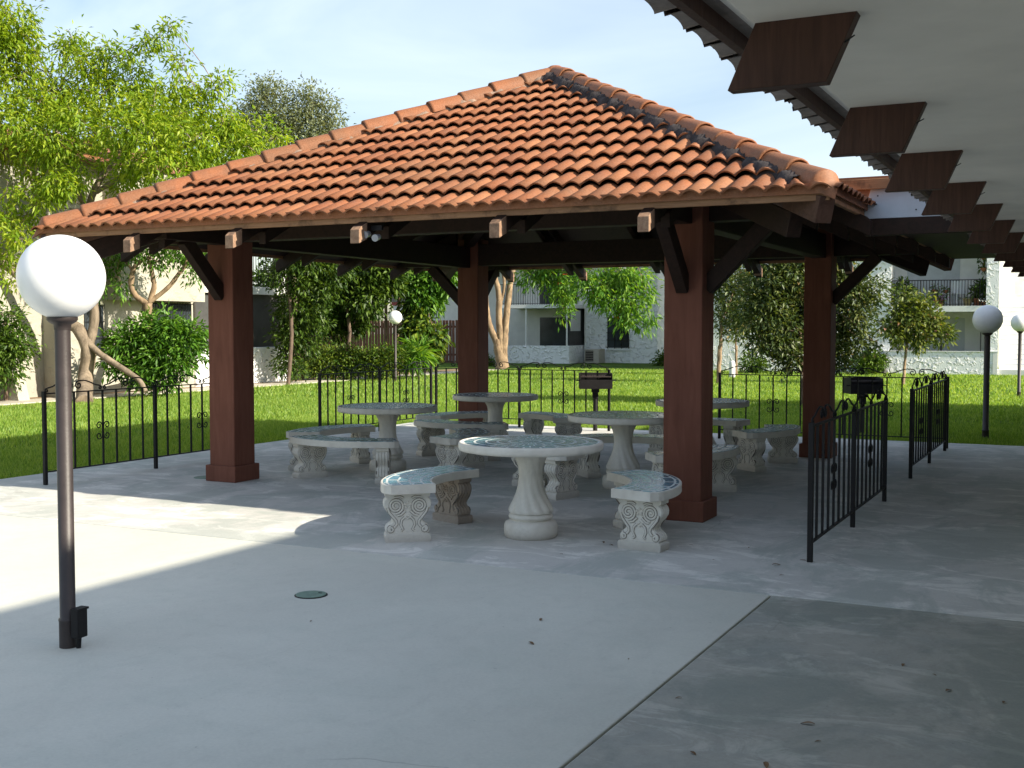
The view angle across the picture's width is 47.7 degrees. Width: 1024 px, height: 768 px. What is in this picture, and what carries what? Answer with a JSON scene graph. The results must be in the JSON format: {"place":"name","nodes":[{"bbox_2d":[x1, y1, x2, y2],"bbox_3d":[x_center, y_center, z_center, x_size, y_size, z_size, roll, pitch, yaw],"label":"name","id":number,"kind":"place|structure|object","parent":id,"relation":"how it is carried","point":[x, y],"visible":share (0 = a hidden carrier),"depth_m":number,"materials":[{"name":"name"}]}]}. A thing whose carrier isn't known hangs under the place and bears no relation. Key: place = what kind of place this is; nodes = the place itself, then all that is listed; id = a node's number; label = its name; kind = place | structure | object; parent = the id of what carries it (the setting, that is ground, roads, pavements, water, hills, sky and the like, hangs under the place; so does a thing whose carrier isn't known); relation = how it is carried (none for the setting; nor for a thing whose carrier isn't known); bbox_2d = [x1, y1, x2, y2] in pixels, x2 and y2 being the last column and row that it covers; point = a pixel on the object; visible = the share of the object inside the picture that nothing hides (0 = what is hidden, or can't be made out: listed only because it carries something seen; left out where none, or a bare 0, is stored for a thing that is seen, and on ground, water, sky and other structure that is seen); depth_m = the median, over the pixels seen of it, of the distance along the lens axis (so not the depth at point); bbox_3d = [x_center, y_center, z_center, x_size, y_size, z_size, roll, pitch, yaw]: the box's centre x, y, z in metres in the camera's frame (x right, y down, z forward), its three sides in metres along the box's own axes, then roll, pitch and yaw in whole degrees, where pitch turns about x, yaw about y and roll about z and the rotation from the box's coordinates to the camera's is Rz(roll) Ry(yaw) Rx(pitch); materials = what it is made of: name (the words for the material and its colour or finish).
{"place":"outdoors","nodes":[
{"label":"outdoors","id":0,"kind":"place"},
{"bbox_2d":[0,369,499,404],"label":"garden path","id":1,"kind":"structure","parent":0,"point":[53,399],"depth_m":29.30,"materials":[{"name":"concrete"}]},
{"bbox_2d":[315,266,414,379],"bbox_3d":[-4.875,-2.476,36.195,3.768,4.736,3.074,1,3,27],"label":"garden tree","id":2,"kind":"object","parent":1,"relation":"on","point":[370,284],"visible":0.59,"depth_m":35.88,"materials":[{"name":"green plant"}]},
{"bbox_2d":[384,296,387,358],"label":"palm","id":3,"kind":"object","parent":1,"relation":"on","point":[386,326],"visible":0.04,"depth_m":38.95,"materials":[{"name":"beige plant"}]},
{"bbox_2d":[0,515,769,767],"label":"patio slab","id":4,"kind":"structure","parent":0,"point":[195,651],"depth_m":5.68,"materials":[{"name":"concrete"}]},
{"bbox_2d":[16,235,105,648],"bbox_3d":[-2.228,0.292,5.769,0.416,2.060,0.416,1,3,27],"label":"globe lamp","id":5,"kind":"object","parent":4,"relation":"on","point":[61,281],"visible":1,"depth_m":5.71,"materials":[{"name":"white glass"}]},
{"bbox_2d":[294,590,327,598],"bbox_3d":[-1.204,1.260,6.938,0.197,0.010,0.197,1,3,27],"label":"valve cover","id":6,"kind":"object","parent":4,"relation":"on","point":[313,594],"visible":1,"depth_m":6.92,"materials":[{"name":"green metal"}]},
{"bbox_2d":[397,297,399,374],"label":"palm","id":7,"kind":"object","parent":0,"point":[398,305],"visible":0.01,"depth_m":39.35,"materials":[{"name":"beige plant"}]},
{"bbox_2d":[391,295,442,340],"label":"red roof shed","id":8,"kind":"structure","parent":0,"point":[393,302],"depth_m":60.91,"materials":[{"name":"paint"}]},
{"bbox_2d":[0,0,887,333],"label":"sky","id":9,"kind":"structure","parent":0,"point":[384,57],"materials":[{"name":"blue"}]},
{"bbox_2d":[0,422,1023,621],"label":"pavilion slab","id":10,"kind":"structure","parent":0,"point":[942,532],"depth_m":9.58,"materials":[{"name":"concrete"}]},
{"bbox_2d":[41,374,209,484],"bbox_3d":[-4.052,0.435,13.157,0.036,1.055,3.136,1,3,27],"label":"iron fence panel","id":11,"kind":"object","parent":10,"relation":"on","point":[44,435],"visible":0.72,"depth_m":12.79,"materials":[{"name":"black metal"}]},
{"bbox_2d":[194,475,205,478],"bbox_3d":[-3.274,0.997,12.398,0.260,0.007,0.258,1,3,27],"label":"drain cover","id":12,"kind":"object","parent":10,"relation":"on","point":[200,477],"visible":0.43,"depth_m":12.34,"materials":[{"name":"grey concrete"}]},
{"bbox_2d":[286,424,374,470],"bbox_3d":[-2.102,0.728,13.443,0.550,0.442,1.348,2,3,35],"label":"curved bench","id":13,"kind":"object","parent":10,"relation":"on","point":[360,456],"visible":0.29,"depth_m":13.55,"materials":[{"name":"white stone"}]},
{"bbox_2d":[290,435,398,483],"bbox_3d":[-1.766,0.790,12.165,1.348,0.442,0.550,1,3,26],"label":"curved bench","id":14,"kind":"object","parent":10,"relation":"on","point":[309,452],"visible":1,"depth_m":12.12,"materials":[{"name":"grey concrete"}]},
{"bbox_2d":[318,361,432,430],"bbox_3d":[-2.049,0.203,17.943,0.036,1.055,3.136,1,3,27],"label":"iron fence panel","id":15,"kind":"object","parent":10,"relation":"on","point":[350,397],"visible":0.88,"depth_m":17.75,"materials":[{"name":"black metal"}]},
{"bbox_2d":[337,402,436,472],"bbox_3d":[-1.388,0.606,12.941,1.110,0.735,1.110,-2,3,-36],"label":"mosaic table","id":16,"kind":"object","parent":10,"relation":"on","point":[387,414],"visible":0.77,"depth_m":12.81,"materials":[{"name":"grey concrete"}]},
{"bbox_2d":[380,465,478,542],"bbox_3d":[-0.679,0.935,9.166,0.550,0.442,1.348,1,3,19],"label":"curved bench","id":17,"kind":"object","parent":10,"relation":"on","point":[406,503],"visible":1,"depth_m":8.73,"materials":[{"name":"white stone"}]},
{"bbox_2d":[416,411,487,444],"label":"curved bench","id":18,"kind":"object","parent":10,"relation":"on","point":[460,415],"visible":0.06,"depth_m":15.66,"materials":[{"name":"white stone"}]},
{"bbox_2d":[430,428,489,467],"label":"curved bench","id":19,"kind":"object","parent":10,"relation":"on","point":[448,451],"visible":0.56,"depth_m":12.35,"materials":[{"name":"white stone"}]},
{"bbox_2d":[414,419,508,460],"bbox_3d":[-0.636,0.686,14.303,1.348,0.442,0.550,2,3,29],"label":"curved bench","id":20,"kind":"object","parent":10,"relation":"on","point":[427,429],"visible":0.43,"depth_m":14.32,"materials":[{"name":"white stone"}]},
{"bbox_2d":[31,65,954,522],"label":"pavilion","id":21,"kind":"structure","parent":10,"relation":"on","point":[569,171],"depth_m":10.94,"materials":[{"name":"ceramic"}]},
{"bbox_2d":[364,225,382,241],"bbox_3d":[-1.167,-1.260,9.712,0.180,0.144,0.138,1,3,27],"label":"floodlight","id":22,"kind":"object","parent":21,"relation":"attached to","point":[375,237],"visible":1,"depth_m":9.68,"materials":[{"name":"metal"}]},
{"bbox_2d":[839,176,995,258],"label":"link roof","id":23,"kind":"structure","parent":21,"relation":"attached to","point":[894,214],"depth_m":9.13,"materials":[{"name":"ceramic"}]},
{"bbox_2d":[453,392,537,434],"bbox_3d":[-0.217,0.503,15.058,1.110,0.735,1.110,0,3,-9],"label":"mosaic table","id":24,"kind":"object","parent":10,"relation":"on","point":[495,402],"visible":0.57,"depth_m":14.90,"materials":[{"name":"white stone"}]},
{"bbox_2d":[435,361,610,430],"bbox_3d":[0.118,0.169,18.640,3.136,1.055,0.036,1,3,27],"label":"iron fence panel","id":25,"kind":"object","parent":10,"relation":"on","point":[519,390],"visible":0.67,"depth_m":18.49,"materials":[{"name":"black metal"}]},
{"bbox_2d":[458,435,603,540],"bbox_3d":[0.144,0.803,8.879,1.110,0.735,1.110,0,3,10],"label":"mosaic table","id":26,"kind":"object","parent":10,"relation":"on","point":[530,509],"visible":1,"depth_m":8.75,"materials":[{"name":"white concrete"}]},
{"bbox_2d":[511,455,584,500],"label":"curved bench","id":27,"kind":"object","parent":10,"relation":"on","point":[560,473],"visible":0.49,"depth_m":10.82,"materials":[{"name":"white stone"}]},
{"bbox_2d":[518,411,581,435],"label":"curved bench","id":28,"kind":"object","parent":10,"relation":"on","point":[533,423],"visible":0.68,"depth_m":15.48,"materials":[{"name":"white stone"}]},
{"bbox_2d":[576,372,615,430],"bbox_3d":[1.286,0.293,18.003,0.618,0.930,0.382,0,3,0],"label":"park grill","id":29,"kind":"object","parent":10,"relation":"on","point":[593,383],"visible":0.93,"depth_m":17.83,"materials":[{"name":"black metal"}]},
{"bbox_2d":[568,411,663,488],"bbox_3d":[1.112,0.671,11.591,1.110,0.735,1.110,1,3,18],"label":"mosaic table","id":30,"kind":"object","parent":10,"relation":"on","point":[623,424],"visible":0.91,"depth_m":11.48,"materials":[{"name":"grey concrete"}]},
{"bbox_2d":[570,433,662,477],"bbox_3d":[1.289,0.776,12.449,1.348,0.442,0.550,1,3,12],"label":"curved bench","id":31,"kind":"object","parent":10,"relation":"on","point":[589,466],"visible":0.23,"depth_m":12.36,"materials":[{"name":"grey concrete"}]},
{"bbox_2d":[607,469,681,552],"bbox_3d":[1.013,0.951,8.844,0.550,0.442,1.348,0,3,3],"label":"curved bench","id":32,"kind":"object","parent":10,"relation":"on","point":[641,497],"visible":1,"depth_m":8.35,"materials":[{"name":"grey concrete"}]},
{"bbox_2d":[645,444,739,491],"bbox_3d":[1.760,0.846,11.019,0.550,0.442,1.348,2,4,42],"label":"curved bench","id":33,"kind":"object","parent":10,"relation":"on","point":[724,462],"visible":0.41,"depth_m":11.29,"materials":[{"name":"grey concrete"}]},
{"bbox_2d":[648,418,749,454],"bbox_3d":[2.346,0.665,14.742,1.348,0.442,0.550,0,3,5],"label":"curved bench","id":34,"kind":"object","parent":10,"relation":"on","point":[729,425],"visible":0.48,"depth_m":14.57,"materials":[{"name":"grey concrete"}]},
{"bbox_2d":[655,398,748,443],"bbox_3d":[2.274,0.561,13.869,1.110,0.735,1.110,3,4,45],"label":"mosaic table","id":35,"kind":"object","parent":10,"relation":"on","point":[724,403],"visible":0.06,"depth_m":13.54,"materials":[{"name":"white stone"}]},
{"bbox_2d":[732,424,800,471],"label":"curved bench","id":36,"kind":"object","parent":10,"relation":"on","point":[782,439],"visible":1,"depth_m":13.07,"materials":[{"name":"white stone"}]},
{"bbox_2d":[718,366,949,448],"bbox_3d":[4.384,0.295,16.043,3.136,1.055,0.036,1,3,27],"label":"iron fence panel","id":37,"kind":"object","parent":10,"relation":"on","point":[719,396],"visible":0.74,"depth_m":16.20,"materials":[{"name":"black metal"}]},
{"bbox_2d":[807,389,887,562],"bbox_3d":[2.735,0.624,9.277,0.036,1.055,3.136,1,3,27],"label":"iron fence panel","id":38,"kind":"object","parent":10,"relation":"on","point":[853,505],"visible":1,"depth_m":9.08,"materials":[{"name":"black metal"}]},
{"bbox_2d":[908,370,947,478],"bbox_3d":[4.934,0.410,13.673,0.036,1.055,3.136,1,3,27],"label":"iron fence panel","id":39,"kind":"object","parent":10,"relation":"on","point":[935,414],"visible":1,"depth_m":13.49,"materials":[{"name":"black metal"}]},
{"bbox_2d":[0,334,1023,478],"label":"lawn","id":40,"kind":"structure","parent":0,"point":[608,365],"depth_m":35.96,"materials":[{"name":"green plant"}]},
{"bbox_2d":[0,125,287,400],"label":"house","id":41,"kind":"structure","parent":40,"relation":"on","point":[192,300],"depth_m":28.99,"materials":[{"name":"beige paint"}]},
{"bbox_2d":[84,304,105,351],"bbox_3d":[-10.294,-1.348,28.594,0.075,1.280,0.618,1,3,27],"label":"window","id":42,"kind":"structure","parent":41,"relation":"in","point":[87,315],"depth_m":28.73,"materials":[{"name":"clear glass"}]},
{"bbox_2d":[143,302,193,351],"bbox_3d":[-9.139,-1.513,30.863,0.088,1.330,1.818,1,3,27],"label":"window","id":43,"kind":"structure","parent":41,"relation":"in","point":[185,308],"depth_m":31.14,"materials":[{"name":"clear glass"}]},
{"bbox_2d":[0,0,298,402],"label":"shade tree","id":44,"kind":"object","parent":40,"relation":"on","point":[165,130],"visible":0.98,"depth_m":25.64,"materials":[{"name":"green plant"}]},
{"bbox_2d":[95,301,208,396],"bbox_3d":[-9.129,-0.832,28.113,2.753,2.442,4.916,-2,4,-37],"label":"leafy bush","id":45,"kind":"object","parent":40,"relation":"on","point":[143,351],"visible":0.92,"depth_m":26.80,"materials":[{"name":"green plant"}]},
{"bbox_2d":[99,248,206,328],"bbox_3d":[-9.518,-1.889,29.368,2.815,4.465,5.175,-2,3,-37],"label":"twisted tree","id":46,"kind":"object","parent":40,"relation":"on","point":[173,257],"visible":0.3,"depth_m":28.15,"materials":[{"name":"green plant"}]},
{"bbox_2d":[30,369,457,398],"bbox_3d":[-10.264,0.264,28.602,1.200,0.060,38.000,1,3,27],"label":"mulch bed","id":47,"kind":"object","parent":40,"relation":"on","point":[444,370],"visible":0.18,"depth_m":33.72,"materials":[{"name":"brown soil"}]},
{"bbox_2d":[0,297,47,400],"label":"shrub","id":48,"kind":"object","parent":47,"relation":"on","point":[11,342],"visible":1,"depth_m":24.91,"materials":[{"name":"green plant"}]},
{"bbox_2d":[293,298,349,379],"bbox_3d":[-6.204,-1.595,36.358,2.640,2.970,1.070,0,3,-2],"label":"sapling","id":49,"kind":"object","parent":47,"relation":"on","point":[331,317],"visible":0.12,"depth_m":36.28,"materials":[{"name":"green plant"}]},
{"bbox_2d":[218,69,355,309],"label":"grey green tree","id":50,"kind":"object","parent":40,"relation":"on","point":[316,125],"visible":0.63,"depth_m":61.66,"materials":[{"name":"green plant"}]},
{"bbox_2d":[254,257,325,325],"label":"background tree","id":51,"kind":"object","parent":40,"relation":"on","point":[260,277],"visible":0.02,"depth_m":69.11,"materials":[{"name":"green plant"}]},
{"bbox_2d":[260,258,360,384],"bbox_3d":[-5.977,-2.246,33.486,2.976,4.892,2.701,1,3,27],"label":"garden tree","id":52,"kind":"object","parent":40,"relation":"on","point":[294,332],"visible":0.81,"depth_m":33.36,"materials":[{"name":"green plant"}]},
{"bbox_2d":[297,339,346,379],"bbox_3d":[-5.814,-0.616,36.017,1.690,1.626,1.518,1,3,27],"label":"hedge shrub","id":53,"kind":"object","parent":40,"relation":"on","point":[319,364],"visible":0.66,"depth_m":35.78,"materials":[{"name":"green plant"}]},
{"bbox_2d":[323,338,368,379],"bbox_3d":[-5.159,-0.593,36.004,1.674,1.709,1.472,1,3,27],"label":"hedge shrub","id":54,"kind":"object","parent":40,"relation":"on","point":[346,363],"visible":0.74,"depth_m":35.78,"materials":[{"name":"green plant"}]},
{"bbox_2d":[343,341,392,380],"bbox_3d":[-4.488,-0.562,36.035,1.666,1.588,1.293,0,3,2],"label":"hedge shrub","id":55,"kind":"object","parent":40,"relation":"on","point":[370,357],"visible":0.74,"depth_m":35.78,"materials":[{"name":"green plant"}]},
{"bbox_2d":[292,320,457,362],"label":"board fence","id":56,"kind":"object","parent":40,"relation":"on","point":[452,354],"visible":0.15,"depth_m":55.37,"materials":[{"name":"brown wood"}]},
{"bbox_2d":[356,296,396,345],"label":"background tree","id":57,"kind":"object","parent":40,"relation":"on","point":[382,306],"depth_m":74.97,"materials":[{"name":"green plant"}]},
{"bbox_2d":[358,340,416,379],"bbox_3d":[-3.828,-0.600,36.008,1.826,1.564,1.285,0,3,8],"label":"hedge shrub","id":58,"kind":"object","parent":40,"relation":"on","point":[387,351],"visible":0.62,"depth_m":35.79,"materials":[{"name":"green plant"}]},
{"bbox_2d":[388,311,401,380],"bbox_3d":[-3.523,-1.142,34.996,0.416,2.148,0.416,1,3,17],"label":"globe lamp","id":59,"kind":"object","parent":40,"relation":"on","point":[395,318],"visible":1,"depth_m":34.93,"materials":[{"name":"white glass"}]},
{"bbox_2d":[393,330,440,378],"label":"fern palm","id":60,"kind":"object","parent":40,"relation":"on","point":[425,356],"visible":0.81,"depth_m":36.28,"materials":[{"name":"green plant"}]},
{"bbox_2d":[392,275,455,376],"bbox_3d":[-2.962,-1.883,37.947,1.912,3.392,1.832,1,3,27],"label":"tree","id":61,"kind":"object","parent":40,"relation":"on","point":[412,324],"visible":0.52,"depth_m":37.76,"materials":[{"name":"plant"}]},
{"bbox_2d":[399,270,457,374],"bbox_3d":[-2.820,-2.354,38.172,2.649,4.296,2.036,0,3,-10],"label":"garden tree","id":62,"kind":"object","parent":40,"relation":"on","point":[435,293],"visible":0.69,"depth_m":37.71,"materials":[{"name":"green plant"}]},
{"bbox_2d":[488,350,494,365],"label":"foundation shrub","id":63,"kind":"object","parent":40,"relation":"on","point":[489,360],"visible":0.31,"depth_m":49.85,"materials":[{"name":"green plant"}]},
{"bbox_2d":[488,267,663,368],"bbox_3d":[1.101,-4.002,42.461,4.698,7.445,12.050,-2,3,-36],"label":"flame tree","id":64,"kind":"object","parent":40,"relation":"on","point":[619,285],"visible":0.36,"depth_m":38.49,"materials":[{"name":"green plant"}]},
{"bbox_2d":[584,349,604,362],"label":"air conditioner","id":65,"kind":"object","parent":40,"relation":"on","point":[594,355],"visible":0.99,"depth_m":53.24,"materials":[{"name":"beige metal"}]},
{"bbox_2d":[648,347,663,365],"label":"foundation shrub","id":66,"kind":"object","parent":40,"relation":"on","point":[660,360],"visible":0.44,"depth_m":49.89,"materials":[{"name":"green plant"}]},
{"bbox_2d":[729,361,734,376],"bbox_3d":[7.265,-0.493,38.212,0.200,0.560,0.197,1,3,27],"label":"marker post","id":67,"kind":"object","parent":40,"relation":"on","point":[731,364],"visible":0.88,"depth_m":38.13,"materials":[{"name":"white paint"}]},
{"bbox_2d":[724,299,748,373],"bbox_3d":[7.634,-1.671,39.287,1.394,2.824,1.160,0,3,3],"label":"crape myrtle","id":68,"kind":"object","parent":40,"relation":"on","point":[736,347],"visible":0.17,"depth_m":39.23,"materials":[{"name":"green plant"}]},
{"bbox_2d":[713,264,760,382],"bbox_3d":[6.396,-1.857,33.852,2.466,3.732,1.441,0,3,-1],"label":"crape myrtle","id":69,"kind":"object","parent":40,"relation":"on","point":[721,297],"visible":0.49,"depth_m":33.68,"materials":[{"name":"green plant"}]},
{"bbox_2d":[737,348,770,373],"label":"foundation shrub","id":70,"kind":"object","parent":40,"relation":"on","point":[750,362],"visible":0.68,"depth_m":40.87,"materials":[{"name":"green plant"}]},
{"bbox_2d":[728,261,898,404],"bbox_3d":[6.239,-1.423,24.314,3.443,3.786,2.065,0,3,-2],"label":"crape myrtle","id":71,"kind":"object","parent":40,"relation":"on","point":[776,302],"visible":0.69,"depth_m":23.85,"materials":[{"name":"green plant"}]},
{"bbox_2d":[837,353,879,374],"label":"foundation shrub","id":72,"kind":"object","parent":40,"relation":"on","point":[860,363],"visible":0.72,"depth_m":39.83,"materials":[{"name":"green plant"}]},
{"bbox_2d":[844,377,885,433],"bbox_3d":[5.339,0.368,17.675,0.618,0.930,0.382,0,3,-3],"label":"park grill","id":73,"kind":"object","parent":40,"relation":"on","point":[850,385],"visible":0.62,"depth_m":17.61,"materials":[{"name":"metal"}]},
{"bbox_2d":[861,346,891,373],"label":"foundation shrub","id":74,"kind":"object","parent":40,"relation":"on","point":[879,361],"visible":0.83,"depth_m":39.83,"materials":[{"name":"green plant"}]},
{"bbox_2d":[873,279,960,383],"bbox_3d":[11.444,-1.468,33.009,2.719,3.039,1.428,0,3,-6],"label":"young tree","id":75,"kind":"object","parent":40,"relation":"on","point":[915,314],"visible":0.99,"depth_m":32.84,"materials":[{"name":"green plant"}]},
{"bbox_2d":[972,305,1002,438],"bbox_3d":[6.937,-0.172,16.928,0.416,1.961,0.416,0,3,7],"label":"globe lamp","id":76,"kind":"object","parent":40,"relation":"on","point":[987,320],"visible":0.98,"depth_m":16.87,"materials":[{"name":"white plastic"}]},
{"bbox_2d":[997,261,1023,374],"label":"stair tower","id":77,"kind":"structure","parent":40,"relation":"on","point":[1011,295],"depth_m":43.23,"materials":[{"name":"paint"}]},
{"bbox_2d":[1015,272,1022,295],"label":"stair window","id":78,"kind":"structure","parent":77,"relation":"in","point":[1018,280],"depth_m":46.64,"materials":[{"name":"white glass"}]},
{"bbox_2d":[1011,314,1023,396],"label":"globe lamp","id":79,"kind":"object","parent":40,"relation":"on","point":[1017,322],"visible":0.99,"depth_m":27.07,"materials":[{"name":"white glass"}]},
{"bbox_2d":[443,267,663,363],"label":"house","id":80,"kind":"structure","parent":0,"point":[534,335],"depth_m":54.03,"materials":[{"name":"white paint"}]},
{"bbox_2d":[540,317,568,345],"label":"window","id":81,"kind":"structure","parent":80,"relation":"in","point":[549,334],"depth_m":55.59,"materials":[{"name":"black glass"}]},
{"bbox_2d":[540,269,577,303],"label":"patio door","id":82,"kind":"structure","parent":80,"relation":"in","point":[541,295],"depth_m":55.52,"materials":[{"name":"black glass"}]},
{"bbox_2d":[606,318,629,348],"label":"window","id":83,"kind":"structure","parent":80,"relation":"in","point":[612,342],"depth_m":53.79,"materials":[{"name":"black glass"}]},
{"bbox_2d":[564,596,1023,767],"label":"patio slab","id":84,"kind":"structure","parent":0,"point":[758,686],"depth_m":5.00,"materials":[{"name":"concrete"}]},
{"bbox_2d":[645,0,1023,276],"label":"clubhouse","id":85,"kind":"structure","parent":84,"relation":"on","point":[922,100],"depth_m":3.53,"materials":[{"name":"paint"}]},
{"bbox_2d":[713,258,999,374],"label":"house","id":86,"kind":"structure","parent":0,"point":[965,355],"depth_m":41.33,"materials":[{"name":"white paint"}]},
{"bbox_2d":[892,276,916,305],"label":"potted plant","id":87,"kind":"object","parent":86,"relation":"on","point":[901,278],"visible":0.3,"depth_m":41.39,"materials":[{"name":"green plant"}]},
{"bbox_2d":[907,259,959,305],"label":"sliding door","id":88,"kind":"structure","parent":86,"relation":"in","point":[933,273],"depth_m":42.13,"materials":[{"name":"grey glass"}]},
{"bbox_2d":[930,287,948,305],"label":"potted plant","id":89,"kind":"object","parent":86,"relation":"on","point":[937,297],"visible":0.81,"depth_m":40.60,"materials":[{"name":"green plant"}]},
{"bbox_2d":[919,318,964,350],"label":"sliding door","id":90,"kind":"structure","parent":86,"relation":"in","point":[960,325],"depth_m":41.98,"materials":[{"name":"grey glass"}]},
{"bbox_2d":[938,295,948,305],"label":"potted plant","id":91,"kind":"object","parent":86,"relation":"on","point":[942,298],"visible":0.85,"depth_m":40.51,"materials":[{"name":"green plant"}]},
{"bbox_2d":[951,281,968,305],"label":"balcony chair","id":92,"kind":"object","parent":86,"relation":"on","point":[957,287],"visible":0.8,"depth_m":40.97,"materials":[{"name":"white paint"}]},
{"bbox_2d":[959,292,972,305],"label":"potted plant","id":93,"kind":"object","parent":86,"relation":"on","point":[966,300],"visible":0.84,"depth_m":40.35,"materials":[{"name":"green plant"}]},
{"bbox_2d":[968,276,986,305],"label":"potted plant","id":94,"kind":"object","parent":86,"relation":"on","point":[974,288],"visible":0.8,"depth_m":40.23,"materials":[{"name":"green plant"}]},
{"bbox_2d":[976,258,986,264],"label":"hanging plant","id":95,"kind":"object","parent":86,"relation":"hanging from","point":[983,259],"visible":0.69,"depth_m":40.11,"materials":[{"name":"green plant"}]},
{"bbox_2d":[977,262,986,274],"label":"hanging plant","id":96,"kind":"object","parent":86,"relation":"hanging from","point":[983,268],"visible":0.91,"depth_m":40.13,"materials":[{"name":"green plant"}]},
{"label":"plant stand","id":97,"kind":"object","parent":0,"visible":0},
{"bbox_2d":[940,285,948,292],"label":"potted plant","id":98,"kind":"object","parent":97,"relation":"on","point":[945,291],"visible":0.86,"depth_m":40.88,"materials":[{"name":"green plant"}]}
]}

